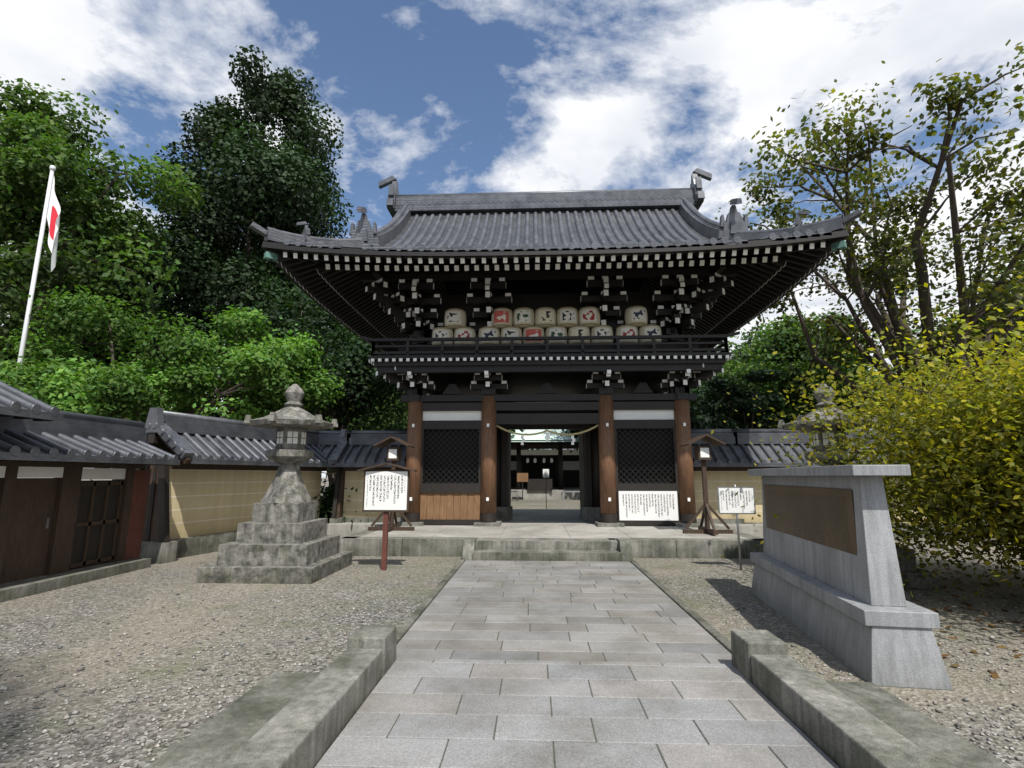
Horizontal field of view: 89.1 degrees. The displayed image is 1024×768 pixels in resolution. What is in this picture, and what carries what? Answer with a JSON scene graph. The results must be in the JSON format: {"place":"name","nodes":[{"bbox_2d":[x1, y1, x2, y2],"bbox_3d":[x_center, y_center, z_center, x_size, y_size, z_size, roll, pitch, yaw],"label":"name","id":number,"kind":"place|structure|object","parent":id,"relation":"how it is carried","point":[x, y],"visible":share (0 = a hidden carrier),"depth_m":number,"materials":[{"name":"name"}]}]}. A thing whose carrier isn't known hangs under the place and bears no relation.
{"place":"outdoors","nodes":[
{"label":"outdoors","id":0,"kind":"place"},
{"bbox_2d":[0,478,1023,767],"bbox_3d":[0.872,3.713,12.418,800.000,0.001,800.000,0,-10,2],"label":"ground","id":1,"kind":"structure","parent":0,"point":[138,590],"depth_m":4.90,"materials":[{"name":"grey gravel"}]},
{"bbox_2d":[17,165,55,382],"bbox_3d":[-14.547,-1.420,15.531,0.170,11.190,0.162,0,-10,2],"label":"flag pole","id":2,"kind":"object","parent":1,"relation":"on","point":[52,168],"visible":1,"depth_m":15.86,"materials":[{"name":"white metal"}]},
{"bbox_2d":[47,178,60,270],"bbox_3d":[-14.225,-4.991,16.134,0.487,3.266,0.214,0,-10,2],"label":"flag","id":3,"kind":"object","parent":2,"relation":"attached to","point":[53,215],"visible":1,"depth_m":16.13,"materials":[{"name":"fabric"}]},
{"bbox_2d":[0,366,179,602],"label":"wooden building","id":4,"kind":"structure","parent":1,"relation":"on","point":[63,523],"depth_m":7.44,"materials":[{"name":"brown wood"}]},
{"bbox_2d":[0,381,177,461],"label":"roof","id":5,"kind":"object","parent":4,"relation":"attached to","point":[13,442],"visible":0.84,"depth_m":7.20,"materials":[{"name":"grey tile"}]},
{"bbox_2d":[13,293,205,407],"bbox_3d":[-29.651,-2.459,39.175,13.937,14.073,16.025,6,-12,-32],"label":"tree","id":6,"kind":"object","parent":1,"relation":"on","point":[159,332],"depth_m":37.80,"materials":[{"name":"green plant"}]},
{"bbox_2d":[0,214,222,479],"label":"tree","id":7,"kind":"object","parent":1,"relation":"on","point":[152,308],"depth_m":23.40,"materials":[{"name":"green plant"}]},
{"bbox_2d":[0,74,225,367],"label":"broadleaf tree","id":8,"kind":"object","parent":1,"relation":"on","point":[23,180],"depth_m":19.25,"materials":[{"name":"green plant"}]},
{"bbox_2d":[0,276,351,479],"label":"bushes","id":9,"kind":"object","parent":1,"relation":"on","point":[59,379],"depth_m":16.21,"materials":[{"name":"green plant"}]},
{"bbox_2d":[135,45,353,417],"bbox_3d":[-12.661,-5.261,25.065,9.864,22.115,11.193,0,-10,2],"label":"tree","id":10,"kind":"object","parent":1,"relation":"on","point":[270,199],"depth_m":23.25,"materials":[{"name":"green plant"}]},
{"bbox_2d":[196,384,352,583],"bbox_3d":[-3.620,1.484,8.437,1.668,3.007,1.668,0,-10,2],"label":"stone lantern","id":11,"kind":"object","parent":1,"relation":"on","point":[283,537],"visible":1,"depth_m":7.97,"materials":[{"name":"grey stone"}]},
{"bbox_2d":[204,276,407,494],"bbox_3d":[-7.822,0.025,22.436,11.034,10.943,8.985,-6,-11,29],"label":"dark tree","id":12,"kind":"object","parent":1,"relation":"on","point":[361,394],"depth_m":20.36,"materials":[{"name":"green plant"}]},
{"bbox_2d":[320,471,336,477],"bbox_3d":[-4.841,2.992,13.802,1.025,1.900,0.195,0,-10,2],"label":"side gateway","id":13,"kind":"object","parent":1,"relation":"on","point":[328,473],"visible":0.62,"depth_m":13.81,"materials":[{"name":"grey wood"}]},
{"bbox_2d":[313,468,368,523],"bbox_3d":[-4.544,3.147,14.803,4.242,1.976,4.735,0,-10,2],"label":"bush by side gate","id":14,"kind":"object","parent":1,"relation":"on","point":[325,506],"depth_m":14.11,"materials":[{"name":"green plant"}]},
{"bbox_2d":[311,330,407,430],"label":"tree","id":15,"kind":"object","parent":1,"relation":"on","point":[328,418],"depth_m":40.67,"materials":[{"name":"green plant"}]},
{"bbox_2d":[357,463,416,570],"bbox_3d":[-2.070,2.153,8.504,0.966,1.712,0.180,0,-10,2],"label":"notice board","id":16,"kind":"object","parent":1,"relation":"on","point":[385,492],"visible":1,"depth_m":8.54,"materials":[{"name":"white wood"}]},
{"bbox_2d":[384,385,536,437],"bbox_3d":[-3.355,1.891,30.176,9.690,9.931,10.332,0,-10,2],"label":"tree behind gate","id":17,"kind":"object","parent":1,"relation":"on","point":[405,417],"depth_m":30.37,"materials":[{"name":"green plant"}]},
{"bbox_2d":[511,430,579,508],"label":"worship hall","id":18,"kind":"structure","parent":1,"relation":"on","point":[541,468],"depth_m":34.97,"materials":[{"name":"wood"}]},
{"bbox_2d":[327,509,763,560],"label":"stone platform","id":19,"kind":"structure","parent":1,"relation":"on","point":[546,535],"depth_m":9.88,"materials":[{"name":"grey stone"}]},
{"bbox_2d":[368,436,414,530],"bbox_3d":[-2.631,2.197,11.519,0.987,2.033,0.936,-5,-11,28],"label":"lamp stand","id":20,"kind":"object","parent":19,"relation":"on","point":[394,454],"visible":0.76,"depth_m":11.44,"materials":[{"name":"brown wood"}]},
{"bbox_2d":[401,382,696,525],"bbox_3d":[0.955,2.033,14.637,7.300,3.480,4.210,0,-10,2],"label":"gate lower storey","id":21,"kind":"object","parent":19,"relation":"on","point":[635,464],"visible":0.99,"depth_m":12.79,"materials":[{"name":"brown wood"}]},
{"bbox_2d":[497,424,597,444],"bbox_3d":[0.873,1.250,12.873,2.562,0.510,0.052,0,-10,2],"label":"shimenawa rope","id":22,"kind":"object","parent":21,"relation":"attached to","point":[548,437],"visible":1,"depth_m":12.86,"materials":[{"name":"fabric"}]},
{"bbox_2d":[360,263,739,394],"bbox_3d":[0.955,-1.056,15.187,9.200,2.475,6.400,0,-10,2],"label":"gate upper storey","id":23,"kind":"object","parent":21,"relation":"on","point":[562,368],"visible":0.63,"depth_m":12.50,"materials":[{"name":"black wood"}]},
{"bbox_2d":[432,306,661,344],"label":"sake barrels","id":24,"kind":"object","parent":23,"relation":"on","point":[573,321],"visible":0.78,"depth_m":12.73,"materials":[{"name":"beige wicker"}]},
{"bbox_2d":[365,272,733,401],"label":"roof brackets","id":25,"kind":"object","parent":23,"relation":"attached to","point":[690,299],"visible":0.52,"depth_m":12.87,"materials":[{"name":"black wood"}]},
{"bbox_2d":[262,208,848,355],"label":"gate roof","id":26,"kind":"structure","parent":23,"relation":"on","point":[550,286],"depth_m":14.13,"materials":[{"name":"grey tile"}]},
{"bbox_2d":[268,239,841,350],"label":"roof rafters","id":27,"kind":"object","parent":26,"relation":"attached to","point":[758,269],"visible":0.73,"depth_m":12.46,"materials":[{"name":"black wood"}]},
{"bbox_2d":[249,168,862,247],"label":"gate roof ridges","id":28,"kind":"object","parent":26,"relation":"on","point":[687,202],"visible":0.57,"depth_m":15.59,"materials":[{"name":"grey tile"}]},
{"bbox_2d":[284,209,831,282],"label":"gate roof tiles","id":29,"kind":"object","parent":26,"relation":"on","point":[667,242],"visible":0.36,"depth_m":13.72,"materials":[{"name":"grey tile"}]},
{"bbox_2d":[680,434,732,534],"bbox_3d":[4.050,2.094,10.936,0.987,2.033,0.936,-5,-11,28],"label":"lamp stand","id":30,"kind":"object","parent":19,"relation":"on","point":[703,453],"visible":1,"depth_m":10.84,"materials":[{"name":"brown wood"}]},
{"bbox_2d":[136,407,1011,563],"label":"tsuiji walls","id":31,"kind":"structure","parent":1,"relation":"on","point":[204,505],"depth_m":11.21,"materials":[{"name":"beige paint"}]},
{"bbox_2d":[145,410,952,464],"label":"tsuiji wall tiles","id":32,"kind":"object","parent":31,"relation":"on","point":[320,454],"visible":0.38,"depth_m":12.74,"materials":[{"name":"grey tile"}]},
{"bbox_2d":[147,559,1010,767],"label":"path kerbs","id":33,"kind":"structure","parent":1,"relation":"on","point":[284,720],"depth_m":2.97,"materials":[{"name":"stone"}]},
{"bbox_2d":[560,391,691,453],"bbox_3d":[7.684,2.083,31.990,10.642,10.150,8.855,0,-10,2],"label":"tree behind gate","id":34,"kind":"object","parent":1,"relation":"on","point":[574,431],"visible":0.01,"depth_m":33.41,"materials":[{"name":"green plant"}]},
{"bbox_2d":[717,484,755,569],"bbox_3d":[3.697,2.334,8.515,0.600,1.360,0.048,0,-10,2],"label":"metal sign","id":35,"kind":"object","parent":1,"relation":"on","point":[729,502],"visible":1,"depth_m":8.56,"materials":[{"name":"white metal"}]},
{"bbox_2d":[689,366,795,428],"bbox_3d":[8.130,2.321,19.637,4.960,5.299,5.647,0,-10,2],"label":"tree","id":36,"kind":"object","parent":1,"relation":"on","point":[713,410],"depth_m":19.22,"materials":[{"name":"green plant"}]},
{"bbox_2d":[689,303,902,428],"bbox_3d":[12.451,1.006,24.749,10.736,9.709,12.203,0,-10,2],"label":"green tree","id":37,"kind":"object","parent":1,"relation":"on","point":[790,354],"depth_m":21.61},
{"bbox_2d":[709,305,891,427],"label":"tree","id":38,"kind":"object","parent":1,"relation":"on","point":[749,339],"depth_m":45.61,"materials":[{"name":"green plant"}]},
{"bbox_2d":[748,465,952,690],"bbox_3d":[3.127,1.667,5.381,0.528,1.585,3.119,-2,-10,9],"label":"granite monument","id":39,"kind":"object","parent":1,"relation":"on","point":[827,575],"visible":0.95,"depth_m":4.35,"materials":[{"name":"grey stone"}]},
{"bbox_2d":[778,384,941,589],"bbox_3d":[4.972,1.449,8.062,1.634,2.945,1.634,0,-10,2],"label":"stone lantern","id":40,"kind":"object","parent":1,"relation":"on","point":[907,570],"visible":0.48,"depth_m":7.90,"materials":[{"name":"grey stone"}]},
{"bbox_2d":[711,275,1023,598],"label":"yellow shrub","id":41,"kind":"object","parent":1,"relation":"on","point":[963,473],"depth_m":6.15,"materials":[{"name":"plant"}]},
{"bbox_2d":[715,39,1023,427],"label":"tree","id":42,"kind":"object","parent":1,"relation":"on","point":[952,99],"depth_m":14.45,"materials":[{"name":"green plant"}]},
{"bbox_2d":[888,268,1022,414],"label":"tree","id":43,"kind":"object","parent":1,"relation":"on","point":[947,319],"depth_m":24.43,"materials":[{"name":"green plant"}]},
{"bbox_2d":[904,567,1023,678],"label":"fallen leaves","id":44,"kind":"object","parent":1,"relation":"on","point":[995,675],"visible":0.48,"depth_m":5.91,"materials":[{"name":"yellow plant"}]},
{"bbox_2d":[0,0,1023,477],"label":"sky","id":45,"kind":"structure","parent":0,"point":[433,96],"materials":[{"name":"blue"}]},
{"bbox_2d":[315,560,839,767],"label":"stone path","id":46,"kind":"structure","parent":0,"point":[562,664],"depth_m":3.59,"materials":[{"name":"grey stone"}]}
]}

